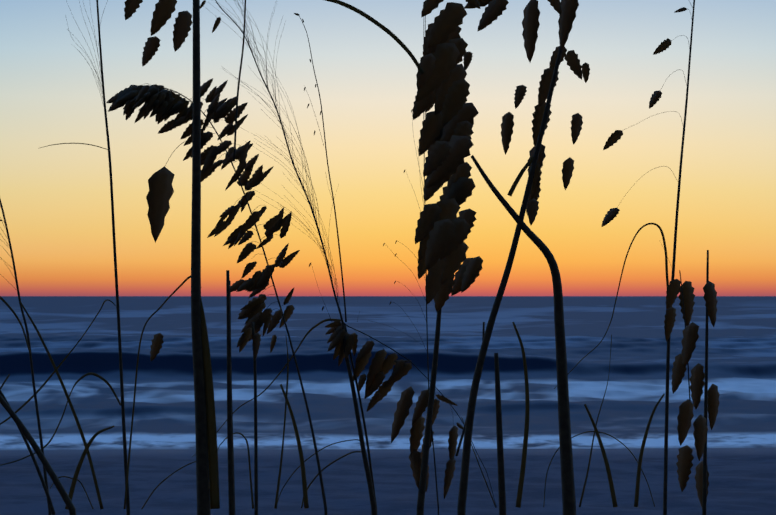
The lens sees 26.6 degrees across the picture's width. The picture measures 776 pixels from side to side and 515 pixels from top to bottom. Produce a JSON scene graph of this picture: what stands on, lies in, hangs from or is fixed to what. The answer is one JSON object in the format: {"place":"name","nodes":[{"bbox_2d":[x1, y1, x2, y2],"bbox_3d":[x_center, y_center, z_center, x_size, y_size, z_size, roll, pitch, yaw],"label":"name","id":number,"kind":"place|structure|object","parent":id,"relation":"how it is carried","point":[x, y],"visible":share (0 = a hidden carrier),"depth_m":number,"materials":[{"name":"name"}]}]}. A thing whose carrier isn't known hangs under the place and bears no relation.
{"place":"outdoors","nodes":[
{"label":"outdoors","id":0,"kind":"place"},
{"bbox_2d":[0,296,775,449],"bbox_3d":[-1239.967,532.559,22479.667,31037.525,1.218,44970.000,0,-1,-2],"label":"sea","id":1,"kind":"structure","parent":0,"point":[742,354],"depth_m":66.32,"materials":[{"name":"liquid"}]},
{"bbox_2d":[0,448,775,514],"bbox_3d":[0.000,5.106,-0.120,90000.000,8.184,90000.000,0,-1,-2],"label":"sand","id":2,"kind":"structure","parent":0,"point":[742,481],"depth_m":25.81,"materials":[{"name":"blue sand"}]},
{"bbox_2d":[0,199,51,514],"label":"grass","id":3,"kind":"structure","parent":2,"relation":"on","point":[34,388],"depth_m":1.89,"materials":[{"name":"black plant"}]},
{"bbox_2d":[0,296,103,514],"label":"sea oat","id":4,"kind":"object","parent":2,"relation":"on","point":[77,423],"visible":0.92,"depth_m":1.24,"materials":[{"name":"black plant"}]},
{"bbox_2d":[0,0,129,514],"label":"grass","id":5,"kind":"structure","parent":2,"relation":"on","point":[121,404],"depth_m":1.89,"materials":[{"name":"black plant"}]},
{"bbox_2d":[50,275,253,508],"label":"grass","id":6,"kind":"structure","parent":2,"relation":"on","point":[164,302],"depth_m":1.74,"materials":[{"name":"black plant"}]},
{"bbox_2d":[106,78,327,514],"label":"sea oats","id":7,"kind":"object","parent":2,"relation":"on","point":[162,102],"visible":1,"depth_m":1.71,"materials":[{"name":"black plant"}]},
{"bbox_2d":[0,0,664,514],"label":"sea oat","id":8,"kind":"object","parent":2,"relation":"on","point":[160,194],"visible":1,"depth_m":0.99,"materials":[{"name":"black plant"}]},
{"bbox_2d":[192,0,496,514],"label":"sea oat clump","id":9,"kind":"object","parent":2,"relation":"on","point":[343,341],"visible":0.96,"depth_m":1.90,"materials":[{"name":"black plant"}]},
{"bbox_2d":[309,16,438,514],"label":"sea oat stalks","id":10,"kind":"object","parent":2,"relation":"on","point":[422,311],"visible":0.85,"depth_m":1.90,"materials":[{"name":"black plant"}]},
{"bbox_2d":[230,281,611,508],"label":"sea oat blades","id":11,"kind":"object","parent":2,"relation":"on","point":[278,485],"visible":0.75,"depth_m":1.80,"materials":[{"name":"black plant"}]},
{"bbox_2d":[412,0,589,514],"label":"sea oats","id":12,"kind":"object","parent":2,"relation":"on","point":[442,230],"visible":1,"depth_m":0.70,"materials":[{"name":"black plant"}]},
{"bbox_2d":[602,0,694,514],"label":"grass","id":13,"kind":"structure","parent":2,"relation":"on","point":[613,138],"depth_m":1.61,"materials":[{"name":"black plant"}]},
{"bbox_2d":[664,250,719,514],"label":"sea oat","id":14,"kind":"object","parent":2,"relation":"on","point":[686,297],"visible":1,"depth_m":0.93,"materials":[{"name":"black plant"}]},
{"bbox_2d":[0,0,775,295],"label":"sky","id":15,"kind":"structure","parent":0,"point":[56,199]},
{"bbox_2d":[461,223,668,507],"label":"grass","id":16,"kind":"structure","parent":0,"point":[666,259],"depth_m":1.91,"materials":[{"name":"black plant"}]}
]}

